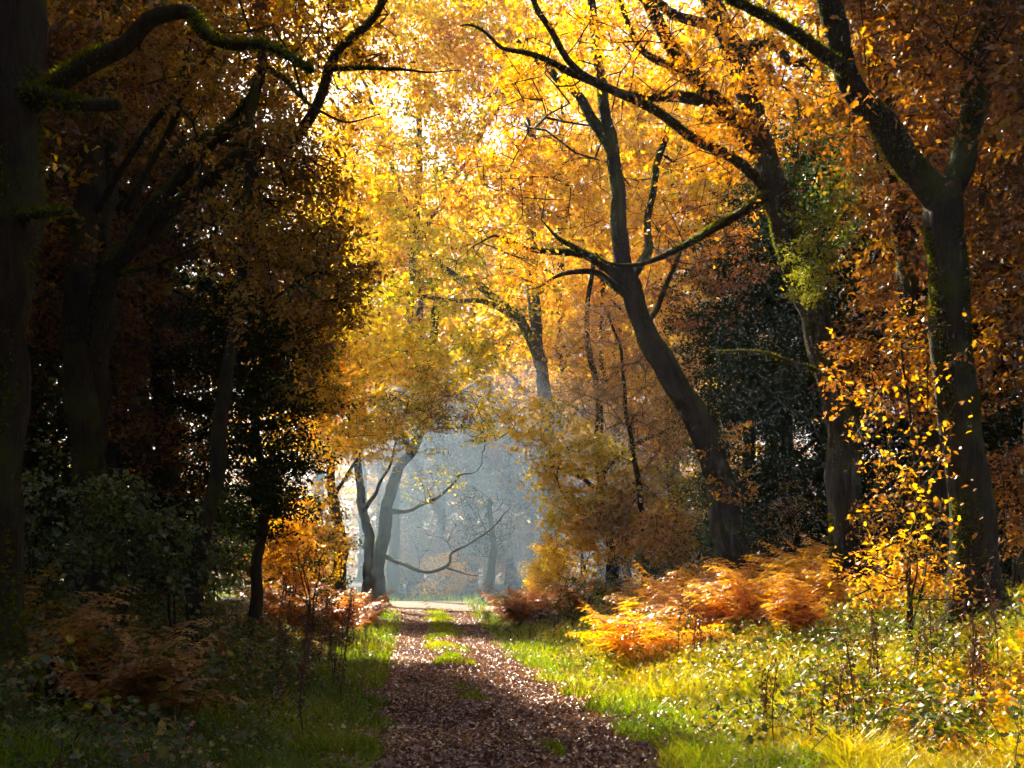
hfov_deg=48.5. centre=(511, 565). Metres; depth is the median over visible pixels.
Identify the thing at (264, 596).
bracken
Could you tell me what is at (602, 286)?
oak tree
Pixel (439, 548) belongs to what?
bush
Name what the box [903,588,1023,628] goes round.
bramble
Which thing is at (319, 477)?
oak tree
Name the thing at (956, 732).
bramble
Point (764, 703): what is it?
dead stem
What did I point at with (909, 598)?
bramble
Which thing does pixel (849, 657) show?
dead stem
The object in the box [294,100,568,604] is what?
old oak tree
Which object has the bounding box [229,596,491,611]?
clearing
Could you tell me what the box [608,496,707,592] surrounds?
beech bush
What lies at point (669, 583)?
bracken
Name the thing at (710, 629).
dead stem
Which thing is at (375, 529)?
bush
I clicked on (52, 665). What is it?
bramble
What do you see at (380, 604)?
bracken
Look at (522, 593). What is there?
bracken
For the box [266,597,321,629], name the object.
bracken
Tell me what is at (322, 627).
dead stem
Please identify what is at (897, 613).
bramble
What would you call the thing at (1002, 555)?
thicket bush
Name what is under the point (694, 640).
dead stem
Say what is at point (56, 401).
evergreen tree
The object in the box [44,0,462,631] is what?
oak tree
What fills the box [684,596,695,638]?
dead stem
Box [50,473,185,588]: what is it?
thicket bush
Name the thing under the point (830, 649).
bramble
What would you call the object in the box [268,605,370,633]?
bracken
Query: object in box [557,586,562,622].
dead stem
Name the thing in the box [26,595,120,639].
bramble
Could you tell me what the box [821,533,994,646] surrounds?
hawthorn bush
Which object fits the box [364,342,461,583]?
oak tree
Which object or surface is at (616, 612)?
bramble
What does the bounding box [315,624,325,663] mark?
dead stem
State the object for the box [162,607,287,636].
bramble
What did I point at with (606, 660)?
bramble
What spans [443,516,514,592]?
bush
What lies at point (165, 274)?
oak tree
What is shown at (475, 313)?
oak tree
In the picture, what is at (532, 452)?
oak tree
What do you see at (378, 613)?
bracken
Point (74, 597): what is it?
bramble
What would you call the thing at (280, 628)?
dead stem
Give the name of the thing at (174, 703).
bramble
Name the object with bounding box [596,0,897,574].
oak tree
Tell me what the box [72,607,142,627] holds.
bramble
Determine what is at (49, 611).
bracken
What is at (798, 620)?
bracken
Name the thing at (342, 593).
bracken
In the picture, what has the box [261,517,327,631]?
beech bush
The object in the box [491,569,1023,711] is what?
nettle undergrowth
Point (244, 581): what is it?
thicket bush
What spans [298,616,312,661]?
dead stem
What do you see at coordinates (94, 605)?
bramble
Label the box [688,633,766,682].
bramble
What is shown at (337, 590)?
bracken
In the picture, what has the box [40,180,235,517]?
evergreen tree
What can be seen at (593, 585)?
bracken
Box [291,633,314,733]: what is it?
dead stem
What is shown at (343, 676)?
dead stem
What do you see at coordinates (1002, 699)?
fern undergrowth
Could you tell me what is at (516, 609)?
bracken
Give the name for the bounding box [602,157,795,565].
oak tree
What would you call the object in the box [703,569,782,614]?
bracken
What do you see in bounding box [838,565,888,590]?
bracken
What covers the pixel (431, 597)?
clearing grass
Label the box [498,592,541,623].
bracken
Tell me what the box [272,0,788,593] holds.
hornbeam tree
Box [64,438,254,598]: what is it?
thicket bush
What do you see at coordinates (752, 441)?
evergreen tree
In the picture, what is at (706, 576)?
bracken
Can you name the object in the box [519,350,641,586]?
birch tree
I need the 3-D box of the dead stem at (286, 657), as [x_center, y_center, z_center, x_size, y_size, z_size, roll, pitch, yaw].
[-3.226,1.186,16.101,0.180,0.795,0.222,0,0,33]
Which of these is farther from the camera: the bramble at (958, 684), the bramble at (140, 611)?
the bramble at (140, 611)
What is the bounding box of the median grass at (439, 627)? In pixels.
[422,609,568,756]
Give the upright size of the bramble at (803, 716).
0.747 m
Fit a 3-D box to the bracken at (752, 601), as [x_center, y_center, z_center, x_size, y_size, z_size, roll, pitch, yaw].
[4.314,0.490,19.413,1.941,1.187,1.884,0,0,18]
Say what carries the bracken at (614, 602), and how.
on the ground at (354, 585)
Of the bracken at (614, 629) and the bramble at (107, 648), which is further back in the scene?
the bracken at (614, 629)
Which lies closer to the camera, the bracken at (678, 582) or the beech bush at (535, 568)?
the bracken at (678, 582)
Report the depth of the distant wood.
122.15 m
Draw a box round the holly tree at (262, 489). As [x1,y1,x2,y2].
[132,96,398,644]
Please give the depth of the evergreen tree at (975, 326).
23.10 m
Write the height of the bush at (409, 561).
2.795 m
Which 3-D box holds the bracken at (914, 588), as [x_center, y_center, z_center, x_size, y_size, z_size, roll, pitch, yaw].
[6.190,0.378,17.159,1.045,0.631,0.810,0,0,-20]
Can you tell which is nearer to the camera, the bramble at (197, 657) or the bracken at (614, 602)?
the bramble at (197, 657)
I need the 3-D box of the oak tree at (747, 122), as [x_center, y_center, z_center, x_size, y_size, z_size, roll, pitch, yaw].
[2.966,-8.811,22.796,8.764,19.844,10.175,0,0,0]
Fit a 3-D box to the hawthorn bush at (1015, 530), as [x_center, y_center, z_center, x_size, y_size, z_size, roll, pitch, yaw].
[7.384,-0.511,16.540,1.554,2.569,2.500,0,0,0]
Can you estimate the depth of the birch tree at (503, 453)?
73.24 m
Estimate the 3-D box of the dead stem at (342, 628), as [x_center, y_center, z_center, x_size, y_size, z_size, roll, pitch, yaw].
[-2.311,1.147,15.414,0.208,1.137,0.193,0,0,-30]
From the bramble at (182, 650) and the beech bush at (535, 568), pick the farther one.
the beech bush at (535, 568)
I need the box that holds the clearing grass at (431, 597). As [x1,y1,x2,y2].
[212,587,629,609]
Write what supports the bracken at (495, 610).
on the ground at (354, 585)
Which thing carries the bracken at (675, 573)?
on the ground at (354, 585)
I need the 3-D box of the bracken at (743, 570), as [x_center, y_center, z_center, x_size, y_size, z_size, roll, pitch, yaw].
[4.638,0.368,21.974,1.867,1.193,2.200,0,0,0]
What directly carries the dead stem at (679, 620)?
on the ground at (354, 585)
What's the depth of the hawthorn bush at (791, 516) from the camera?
25.92 m
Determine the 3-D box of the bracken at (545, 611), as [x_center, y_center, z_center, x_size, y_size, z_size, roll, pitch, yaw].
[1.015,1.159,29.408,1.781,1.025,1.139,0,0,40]
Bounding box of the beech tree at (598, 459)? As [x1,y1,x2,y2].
[492,263,710,589]
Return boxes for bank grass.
[0,631,354,767]
[531,572,1023,767]
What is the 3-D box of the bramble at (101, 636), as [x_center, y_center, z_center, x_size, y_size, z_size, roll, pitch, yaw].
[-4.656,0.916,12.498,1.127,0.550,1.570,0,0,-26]
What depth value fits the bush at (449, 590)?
59.75 m
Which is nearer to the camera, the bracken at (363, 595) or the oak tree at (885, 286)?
the oak tree at (885, 286)
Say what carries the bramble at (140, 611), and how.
on the ground at (354, 585)
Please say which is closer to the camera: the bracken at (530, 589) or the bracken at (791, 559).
the bracken at (791, 559)
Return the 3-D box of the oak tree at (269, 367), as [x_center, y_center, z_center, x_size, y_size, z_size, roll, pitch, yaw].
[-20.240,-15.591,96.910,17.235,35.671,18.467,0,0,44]
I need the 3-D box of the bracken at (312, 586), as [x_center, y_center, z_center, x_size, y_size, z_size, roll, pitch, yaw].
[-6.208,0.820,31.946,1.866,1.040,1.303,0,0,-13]
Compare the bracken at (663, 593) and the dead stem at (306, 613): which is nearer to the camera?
the bracken at (663, 593)
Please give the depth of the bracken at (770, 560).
24.75 m
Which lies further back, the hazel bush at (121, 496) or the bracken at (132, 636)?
the hazel bush at (121, 496)
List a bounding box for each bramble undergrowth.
[24,583,388,721]
[532,583,1023,742]
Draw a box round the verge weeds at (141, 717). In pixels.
[0,594,405,767]
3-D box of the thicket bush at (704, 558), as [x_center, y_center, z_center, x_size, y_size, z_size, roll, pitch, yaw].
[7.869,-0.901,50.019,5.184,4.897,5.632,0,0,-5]
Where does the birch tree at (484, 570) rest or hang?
on the ground at (354, 585)
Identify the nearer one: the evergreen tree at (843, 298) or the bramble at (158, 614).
the bramble at (158, 614)
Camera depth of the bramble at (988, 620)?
11.60 m
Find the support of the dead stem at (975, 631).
on the ground at (354, 585)
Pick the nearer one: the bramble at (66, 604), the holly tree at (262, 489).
the bramble at (66, 604)
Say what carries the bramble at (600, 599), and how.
on the ground at (354, 585)
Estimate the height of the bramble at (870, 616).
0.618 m
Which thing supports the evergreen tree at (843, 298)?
on the ground at (354, 585)
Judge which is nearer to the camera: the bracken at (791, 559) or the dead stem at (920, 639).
the dead stem at (920, 639)
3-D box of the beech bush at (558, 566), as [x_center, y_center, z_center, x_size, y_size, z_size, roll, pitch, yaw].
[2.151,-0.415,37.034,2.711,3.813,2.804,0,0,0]
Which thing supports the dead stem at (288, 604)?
on the ground at (354, 585)
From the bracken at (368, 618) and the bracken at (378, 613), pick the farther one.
the bracken at (378, 613)
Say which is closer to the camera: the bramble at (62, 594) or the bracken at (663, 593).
the bramble at (62, 594)
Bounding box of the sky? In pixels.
[44,0,1021,574]
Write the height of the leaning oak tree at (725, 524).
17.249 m
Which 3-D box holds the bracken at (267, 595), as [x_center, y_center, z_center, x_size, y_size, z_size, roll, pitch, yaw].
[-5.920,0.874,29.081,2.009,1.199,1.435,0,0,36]
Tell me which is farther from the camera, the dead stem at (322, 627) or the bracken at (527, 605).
the bracken at (527, 605)
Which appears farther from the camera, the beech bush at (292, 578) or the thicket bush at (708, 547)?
the thicket bush at (708, 547)
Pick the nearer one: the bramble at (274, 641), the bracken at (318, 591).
the bramble at (274, 641)
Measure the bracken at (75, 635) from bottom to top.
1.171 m
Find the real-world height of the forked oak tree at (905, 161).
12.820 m
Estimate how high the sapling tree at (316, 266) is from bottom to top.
8.956 m
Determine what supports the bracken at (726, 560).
on the ground at (354, 585)
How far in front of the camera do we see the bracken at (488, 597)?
36.83 m
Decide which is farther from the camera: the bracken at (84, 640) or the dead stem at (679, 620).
the dead stem at (679, 620)
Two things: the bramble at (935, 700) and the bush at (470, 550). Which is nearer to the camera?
the bramble at (935, 700)
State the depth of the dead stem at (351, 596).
17.99 m
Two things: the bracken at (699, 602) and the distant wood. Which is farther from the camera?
the distant wood
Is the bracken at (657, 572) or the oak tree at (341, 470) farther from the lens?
the oak tree at (341, 470)
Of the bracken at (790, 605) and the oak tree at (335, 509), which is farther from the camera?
the oak tree at (335, 509)
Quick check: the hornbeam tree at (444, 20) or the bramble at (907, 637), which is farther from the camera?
the hornbeam tree at (444, 20)
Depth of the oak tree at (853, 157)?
24.80 m
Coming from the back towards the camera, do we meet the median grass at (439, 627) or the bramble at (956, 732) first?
the median grass at (439, 627)
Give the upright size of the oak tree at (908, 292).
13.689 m
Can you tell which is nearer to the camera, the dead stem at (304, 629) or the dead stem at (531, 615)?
the dead stem at (304, 629)
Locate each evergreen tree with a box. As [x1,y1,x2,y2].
[22,4,151,504]
[23,0,244,598]
[28,0,321,603]
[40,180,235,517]
[637,193,845,556]
[665,151,900,565]
[687,82,914,561]
[725,0,1020,576]
[831,17,1023,576]
[877,1,1023,508]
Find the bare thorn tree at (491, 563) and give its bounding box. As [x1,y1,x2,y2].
[452,485,522,600]
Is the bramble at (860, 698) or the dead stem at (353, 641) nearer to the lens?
the bramble at (860, 698)
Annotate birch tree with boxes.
[349,388,451,590]
[384,353,502,580]
[401,386,494,586]
[429,357,539,584]
[448,357,554,586]
[467,337,581,580]
[481,342,609,584]
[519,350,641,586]
[574,335,681,582]
[620,336,732,563]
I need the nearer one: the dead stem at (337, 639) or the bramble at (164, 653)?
the bramble at (164, 653)
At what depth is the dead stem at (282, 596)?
19.57 m
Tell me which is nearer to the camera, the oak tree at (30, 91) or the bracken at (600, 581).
the oak tree at (30, 91)
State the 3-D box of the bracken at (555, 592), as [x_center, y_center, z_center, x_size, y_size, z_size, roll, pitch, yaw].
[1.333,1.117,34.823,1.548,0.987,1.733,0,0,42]
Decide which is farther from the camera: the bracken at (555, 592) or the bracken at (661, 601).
the bracken at (555, 592)
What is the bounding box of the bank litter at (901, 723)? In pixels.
[553,601,1023,767]
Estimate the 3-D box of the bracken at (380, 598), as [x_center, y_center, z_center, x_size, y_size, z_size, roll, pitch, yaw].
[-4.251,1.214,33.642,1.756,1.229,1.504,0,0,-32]
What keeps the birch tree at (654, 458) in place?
on the ground at (354, 585)
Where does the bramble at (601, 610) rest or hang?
on the ground at (354, 585)
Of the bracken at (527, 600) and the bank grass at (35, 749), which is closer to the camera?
the bank grass at (35, 749)
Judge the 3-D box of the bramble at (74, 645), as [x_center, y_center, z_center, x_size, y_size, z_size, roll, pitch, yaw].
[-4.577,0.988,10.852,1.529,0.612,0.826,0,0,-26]
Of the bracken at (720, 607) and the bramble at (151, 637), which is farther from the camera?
the bracken at (720, 607)
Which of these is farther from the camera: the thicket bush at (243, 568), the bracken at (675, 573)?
the thicket bush at (243, 568)
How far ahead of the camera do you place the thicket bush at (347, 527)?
45.90 m
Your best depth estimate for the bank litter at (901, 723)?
11.02 m
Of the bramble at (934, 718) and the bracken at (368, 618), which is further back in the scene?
the bracken at (368, 618)
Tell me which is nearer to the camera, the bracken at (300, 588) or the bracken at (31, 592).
the bracken at (31, 592)
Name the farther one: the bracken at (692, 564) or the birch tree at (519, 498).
the birch tree at (519, 498)
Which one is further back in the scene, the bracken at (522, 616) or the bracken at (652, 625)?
the bracken at (522, 616)
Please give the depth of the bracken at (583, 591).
33.00 m
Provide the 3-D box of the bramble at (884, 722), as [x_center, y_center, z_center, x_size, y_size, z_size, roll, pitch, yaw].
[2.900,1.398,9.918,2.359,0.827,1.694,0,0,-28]
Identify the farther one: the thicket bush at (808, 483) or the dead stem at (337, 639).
the thicket bush at (808, 483)
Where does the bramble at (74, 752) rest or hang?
on the ground at (354, 585)
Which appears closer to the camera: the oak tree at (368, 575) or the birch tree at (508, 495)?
the oak tree at (368, 575)
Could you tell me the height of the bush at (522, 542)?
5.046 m
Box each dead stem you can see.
[276,573,289,642]
[276,609,285,661]
[276,621,290,672]
[285,587,292,633]
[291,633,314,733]
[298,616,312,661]
[299,619,314,680]
[302,599,309,630]
[309,609,317,650]
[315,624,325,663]
[318,611,327,647]
[321,591,332,654]
[326,622,337,675]
[327,641,338,682]
[328,612,336,643]
[331,623,340,688]
[334,608,348,684]
[335,657,348,696]
[343,583,356,661]
[343,588,355,664]
[343,595,353,662]
[350,621,355,645]
[361,621,367,647]
[527,607,534,638]
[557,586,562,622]
[674,589,687,649]
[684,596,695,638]
[689,610,703,666]
[691,609,705,656]
[706,621,715,656]
[753,668,770,722]
[755,663,772,726]
[766,652,784,742]
[800,697,816,743]
[816,670,834,732]
[829,663,848,737]
[836,621,861,743]
[862,592,883,706]
[862,616,881,710]
[906,636,922,711]
[914,605,926,672]
[922,592,944,674]
[948,628,960,670]
[957,598,981,690]
[962,623,989,720]
[967,648,987,729]
[971,630,994,697]
[978,556,1002,680]
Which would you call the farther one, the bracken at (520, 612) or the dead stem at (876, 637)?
the bracken at (520, 612)
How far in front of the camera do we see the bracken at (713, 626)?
17.89 m
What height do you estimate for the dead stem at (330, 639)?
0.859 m
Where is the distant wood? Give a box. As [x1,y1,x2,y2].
[55,399,987,580]
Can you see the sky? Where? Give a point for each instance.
(694, 3)
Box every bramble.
[0,630,96,724]
[0,649,76,732]
[0,664,87,751]
[0,690,202,767]
[25,584,95,623]
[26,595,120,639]
[28,607,199,722]
[28,610,93,636]
[30,652,147,708]
[33,582,100,626]
[33,633,154,705]
[34,708,276,767]
[35,641,194,712]
[39,595,114,623]
[42,642,108,696]
[43,582,157,605]
[43,699,205,767]
[54,722,198,767]
[56,637,233,708]
[60,632,261,734]
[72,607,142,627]
[78,604,150,629]
[88,628,123,650]
[93,610,183,641]
[100,611,170,637]
[102,635,153,641]
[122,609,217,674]
[133,646,247,729]
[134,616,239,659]
[142,597,242,631]
[145,605,224,629]
[155,629,200,680]
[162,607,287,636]
[205,636,297,696]
[208,628,318,672]
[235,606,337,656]
[566,609,643,642]
[571,622,607,651]
[575,643,643,667]
[578,593,618,619]
[578,597,618,629]
[591,617,682,663]
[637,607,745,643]
[680,671,849,727]
[686,597,734,622]
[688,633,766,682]
[691,670,953,751]
[716,694,831,735]
[718,606,877,655]
[743,616,891,679]
[767,617,903,702]
[782,673,992,760]
[794,632,983,698]
[809,711,999,757]
[828,604,905,638]
[832,595,975,630]
[837,669,927,731]
[837,673,1023,752]
[854,602,1000,678]
[866,604,1023,674]
[866,632,1023,712]
[868,588,1023,654]
[894,686,1023,767]
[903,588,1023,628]
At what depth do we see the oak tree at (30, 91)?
9.37 m
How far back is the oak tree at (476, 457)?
107.77 m
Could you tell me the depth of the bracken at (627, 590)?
25.76 m
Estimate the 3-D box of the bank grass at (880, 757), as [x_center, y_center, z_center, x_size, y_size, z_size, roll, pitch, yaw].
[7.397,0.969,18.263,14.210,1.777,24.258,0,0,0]
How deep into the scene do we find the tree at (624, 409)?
32.86 m
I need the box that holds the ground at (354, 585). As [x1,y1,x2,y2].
[0,574,1016,767]
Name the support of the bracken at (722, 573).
on the ground at (354, 585)
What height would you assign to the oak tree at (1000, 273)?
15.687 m
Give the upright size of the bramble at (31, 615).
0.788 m
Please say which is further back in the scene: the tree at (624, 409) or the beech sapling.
the tree at (624, 409)
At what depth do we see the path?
14.51 m
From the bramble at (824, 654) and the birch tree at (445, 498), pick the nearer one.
the bramble at (824, 654)
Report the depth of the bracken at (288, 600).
27.20 m
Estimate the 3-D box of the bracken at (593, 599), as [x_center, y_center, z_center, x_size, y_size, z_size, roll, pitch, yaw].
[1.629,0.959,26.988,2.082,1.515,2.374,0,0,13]
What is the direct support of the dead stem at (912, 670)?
on the ground at (354, 585)
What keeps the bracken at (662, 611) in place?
on the ground at (354, 585)
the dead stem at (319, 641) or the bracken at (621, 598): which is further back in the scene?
the bracken at (621, 598)
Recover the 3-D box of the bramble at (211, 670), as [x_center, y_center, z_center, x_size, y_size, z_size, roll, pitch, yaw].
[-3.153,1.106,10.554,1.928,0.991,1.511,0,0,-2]
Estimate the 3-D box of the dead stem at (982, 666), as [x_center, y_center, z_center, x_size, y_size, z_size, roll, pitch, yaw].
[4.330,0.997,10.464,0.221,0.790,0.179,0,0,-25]
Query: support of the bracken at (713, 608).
on the ground at (354, 585)
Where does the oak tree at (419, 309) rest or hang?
on the ground at (354, 585)
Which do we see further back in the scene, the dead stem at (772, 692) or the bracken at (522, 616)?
the bracken at (522, 616)
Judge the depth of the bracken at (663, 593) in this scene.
21.91 m
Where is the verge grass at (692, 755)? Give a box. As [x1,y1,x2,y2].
[215,608,858,767]
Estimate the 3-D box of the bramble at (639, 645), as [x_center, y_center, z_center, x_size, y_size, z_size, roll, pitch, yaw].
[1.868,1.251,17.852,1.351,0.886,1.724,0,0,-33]
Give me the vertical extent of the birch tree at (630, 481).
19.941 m
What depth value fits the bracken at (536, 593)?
35.94 m
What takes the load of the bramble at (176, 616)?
on the ground at (354, 585)
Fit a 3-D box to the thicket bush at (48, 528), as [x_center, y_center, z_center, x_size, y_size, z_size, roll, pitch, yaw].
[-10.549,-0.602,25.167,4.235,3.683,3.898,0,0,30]
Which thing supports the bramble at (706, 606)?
on the ground at (354, 585)
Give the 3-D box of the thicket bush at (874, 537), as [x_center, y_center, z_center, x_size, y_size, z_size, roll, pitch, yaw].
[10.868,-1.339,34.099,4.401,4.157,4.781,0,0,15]
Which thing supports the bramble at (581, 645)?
on the ground at (354, 585)
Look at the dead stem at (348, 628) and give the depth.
19.20 m
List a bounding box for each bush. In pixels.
[21,377,124,595]
[21,423,127,633]
[22,460,128,603]
[25,465,195,641]
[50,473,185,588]
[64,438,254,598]
[104,498,241,664]
[183,477,270,601]
[192,477,347,592]
[212,510,269,594]
[235,492,363,588]
[244,483,328,596]
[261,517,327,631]
[267,531,357,640]
[284,474,359,591]
[358,521,426,581]
[384,548,441,595]
[400,525,453,591]
[412,549,478,597]
[427,552,486,594]
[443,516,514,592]
[495,510,542,591]
[517,538,582,594]
[537,495,606,593]
[567,477,659,600]
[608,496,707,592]
[649,492,714,586]
[659,465,801,584]
[692,461,820,576]
[734,475,826,570]
[742,450,891,574]
[804,502,891,573]
[806,457,923,576]
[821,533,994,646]
[823,471,948,581]
[863,442,928,574]
[882,433,1021,584]
[900,396,1022,586]
[984,441,1023,593]
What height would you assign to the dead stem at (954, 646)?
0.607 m
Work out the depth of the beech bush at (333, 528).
36.83 m
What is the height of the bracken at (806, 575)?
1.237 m
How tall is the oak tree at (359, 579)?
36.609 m
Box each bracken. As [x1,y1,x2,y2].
[24,555,108,626]
[27,584,142,686]
[27,614,144,711]
[28,601,92,674]
[28,610,111,673]
[29,632,209,721]
[32,599,67,641]
[33,626,243,728]
[40,626,214,721]
[43,624,158,664]
[84,639,202,701]
[88,617,225,675]
[92,618,216,706]
[229,583,305,605]
[240,591,296,610]
[241,576,317,614]
[241,587,313,625]
[248,588,357,636]
[263,582,313,602]
[266,579,323,592]
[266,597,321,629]
[267,592,331,627]
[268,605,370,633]
[275,581,345,605]
[276,576,323,597]
[290,583,394,636]
[294,588,344,600]
[320,588,373,630]
[323,610,380,631]
[339,577,372,608]
[352,595,389,620]
[352,600,385,623]
[353,587,397,615]
[354,594,390,615]
[476,586,529,611]
[482,581,553,624]
[483,599,522,620]
[484,591,544,621]
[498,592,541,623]
[500,590,554,602]
[501,599,552,622]
[509,591,559,613]
[515,596,569,622]
[521,574,588,599]
[522,582,536,596]
[528,590,579,627]
[533,585,559,602]
[536,574,625,626]
[542,578,613,622]
[548,580,621,607]
[548,599,609,621]
[563,577,604,598]
[566,599,698,654]
[577,572,628,598]
[578,576,636,604]
[579,597,720,664]
[588,577,676,616]
[591,572,724,644]
[592,549,694,604]
[598,620,740,655]
[601,558,699,609]
[602,588,657,625]
[606,588,700,627]
[609,578,642,610]
[609,616,694,636]
[610,602,719,633]
[611,590,701,616]
[616,585,732,640]
[618,574,661,602]
[634,578,722,609]
[637,570,738,620]
[640,575,717,621]
[642,585,741,638]
[644,569,754,598]
[655,578,727,593]
[673,552,767,593]
[676,578,787,632]
[680,562,719,609]
[682,563,758,590]
[686,582,766,627]
[699,559,772,582]
[701,554,796,598]
[702,559,820,623]
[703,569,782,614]
[704,562,839,620]
[713,557,781,598]
[750,536,828,573]
[751,582,862,637]
[752,588,862,635]
[755,547,842,609]
[757,537,828,576]
[757,537,835,586]
[759,565,880,626]
[760,553,845,594]
[770,550,827,582]
[776,567,873,608]
[810,578,872,590]
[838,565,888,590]
[889,570,936,596]
[919,568,1006,590]
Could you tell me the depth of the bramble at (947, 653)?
11.51 m
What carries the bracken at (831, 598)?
on the ground at (354, 585)
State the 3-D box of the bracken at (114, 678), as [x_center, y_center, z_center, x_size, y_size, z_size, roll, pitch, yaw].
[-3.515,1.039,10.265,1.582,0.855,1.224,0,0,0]
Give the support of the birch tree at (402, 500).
on the ground at (354, 585)
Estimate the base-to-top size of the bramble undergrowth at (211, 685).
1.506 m
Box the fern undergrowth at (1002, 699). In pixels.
[589,577,1023,767]
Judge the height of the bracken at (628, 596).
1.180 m
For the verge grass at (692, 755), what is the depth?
12.13 m
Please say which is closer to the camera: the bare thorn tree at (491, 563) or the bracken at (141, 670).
the bracken at (141, 670)
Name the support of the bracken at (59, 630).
on the ground at (354, 585)
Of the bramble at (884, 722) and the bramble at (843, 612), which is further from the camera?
the bramble at (843, 612)
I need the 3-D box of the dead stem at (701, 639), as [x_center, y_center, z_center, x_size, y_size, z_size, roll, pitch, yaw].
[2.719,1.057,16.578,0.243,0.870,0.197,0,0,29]
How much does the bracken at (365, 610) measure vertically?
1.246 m
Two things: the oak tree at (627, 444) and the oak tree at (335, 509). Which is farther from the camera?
the oak tree at (627, 444)
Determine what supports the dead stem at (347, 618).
on the ground at (354, 585)
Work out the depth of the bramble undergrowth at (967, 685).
10.57 m
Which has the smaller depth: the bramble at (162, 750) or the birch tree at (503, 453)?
the bramble at (162, 750)
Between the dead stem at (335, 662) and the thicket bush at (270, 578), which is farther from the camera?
the thicket bush at (270, 578)
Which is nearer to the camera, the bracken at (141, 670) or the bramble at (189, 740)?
the bramble at (189, 740)
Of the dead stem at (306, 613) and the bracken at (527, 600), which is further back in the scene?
the bracken at (527, 600)
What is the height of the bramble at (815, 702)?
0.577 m
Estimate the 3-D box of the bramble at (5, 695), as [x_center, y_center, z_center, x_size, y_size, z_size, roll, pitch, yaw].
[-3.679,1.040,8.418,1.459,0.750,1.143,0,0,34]
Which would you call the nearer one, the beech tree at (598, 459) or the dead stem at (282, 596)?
the dead stem at (282, 596)
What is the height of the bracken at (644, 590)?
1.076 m
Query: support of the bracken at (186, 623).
on the ground at (354, 585)
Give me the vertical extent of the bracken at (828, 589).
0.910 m
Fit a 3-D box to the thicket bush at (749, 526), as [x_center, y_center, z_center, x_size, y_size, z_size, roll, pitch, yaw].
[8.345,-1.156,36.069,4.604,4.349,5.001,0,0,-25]
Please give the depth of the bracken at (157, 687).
10.14 m
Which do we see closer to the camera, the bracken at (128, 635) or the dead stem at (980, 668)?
the dead stem at (980, 668)
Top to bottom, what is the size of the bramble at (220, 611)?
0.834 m
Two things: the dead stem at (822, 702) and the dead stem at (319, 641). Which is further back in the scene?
the dead stem at (319, 641)
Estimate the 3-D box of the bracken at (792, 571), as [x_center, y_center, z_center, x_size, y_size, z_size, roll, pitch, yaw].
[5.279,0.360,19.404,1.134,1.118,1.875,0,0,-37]
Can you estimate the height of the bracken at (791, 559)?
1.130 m
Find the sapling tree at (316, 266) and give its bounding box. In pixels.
[141,75,397,670]
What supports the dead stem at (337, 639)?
on the ground at (354, 585)
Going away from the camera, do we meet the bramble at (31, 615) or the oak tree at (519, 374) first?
the bramble at (31, 615)
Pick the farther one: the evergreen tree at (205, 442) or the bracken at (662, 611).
the evergreen tree at (205, 442)
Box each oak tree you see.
[0,0,317,726]
[25,0,183,470]
[26,0,102,347]
[26,0,299,612]
[30,0,368,610]
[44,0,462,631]
[187,182,376,580]
[207,145,425,580]
[267,0,638,598]
[271,318,385,600]
[281,164,468,582]
[293,291,411,601]
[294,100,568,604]
[318,156,508,585]
[325,344,435,534]
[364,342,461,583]
[369,182,530,582]
[408,155,610,583]
[409,315,532,581]
[415,0,782,577]
[429,40,689,590]
[455,0,895,584]
[488,61,717,588]
[500,304,582,502]
[503,210,689,583]
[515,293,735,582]
[542,40,767,563]
[575,321,663,578]
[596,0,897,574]
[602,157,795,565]
[639,294,756,568]
[661,0,952,557]
[722,0,1023,633]
[799,0,1023,486]
[812,1,1023,584]
[813,0,1023,594]
[838,0,1023,440]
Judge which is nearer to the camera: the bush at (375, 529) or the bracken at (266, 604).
the bracken at (266, 604)
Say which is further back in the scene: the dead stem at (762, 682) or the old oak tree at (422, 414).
the old oak tree at (422, 414)
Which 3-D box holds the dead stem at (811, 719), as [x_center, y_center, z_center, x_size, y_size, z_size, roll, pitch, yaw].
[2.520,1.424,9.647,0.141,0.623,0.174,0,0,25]
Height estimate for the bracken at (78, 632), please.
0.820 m
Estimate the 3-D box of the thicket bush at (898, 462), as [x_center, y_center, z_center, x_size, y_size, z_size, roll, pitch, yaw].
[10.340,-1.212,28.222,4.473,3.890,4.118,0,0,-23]
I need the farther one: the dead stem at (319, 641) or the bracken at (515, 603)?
the bracken at (515, 603)
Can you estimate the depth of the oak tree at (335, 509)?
43.79 m
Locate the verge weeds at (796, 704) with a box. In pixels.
[502,595,1022,758]
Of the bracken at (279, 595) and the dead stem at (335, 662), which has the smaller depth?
the dead stem at (335, 662)
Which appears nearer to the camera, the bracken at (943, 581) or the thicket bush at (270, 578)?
the bracken at (943, 581)
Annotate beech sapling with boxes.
[814,304,983,636]
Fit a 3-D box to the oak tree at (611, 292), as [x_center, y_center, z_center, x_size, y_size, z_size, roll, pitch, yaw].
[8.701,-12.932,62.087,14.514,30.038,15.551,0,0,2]
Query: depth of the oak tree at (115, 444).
23.41 m
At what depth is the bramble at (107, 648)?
10.74 m
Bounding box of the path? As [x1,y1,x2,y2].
[372,608,668,767]
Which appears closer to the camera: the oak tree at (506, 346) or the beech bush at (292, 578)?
the beech bush at (292, 578)

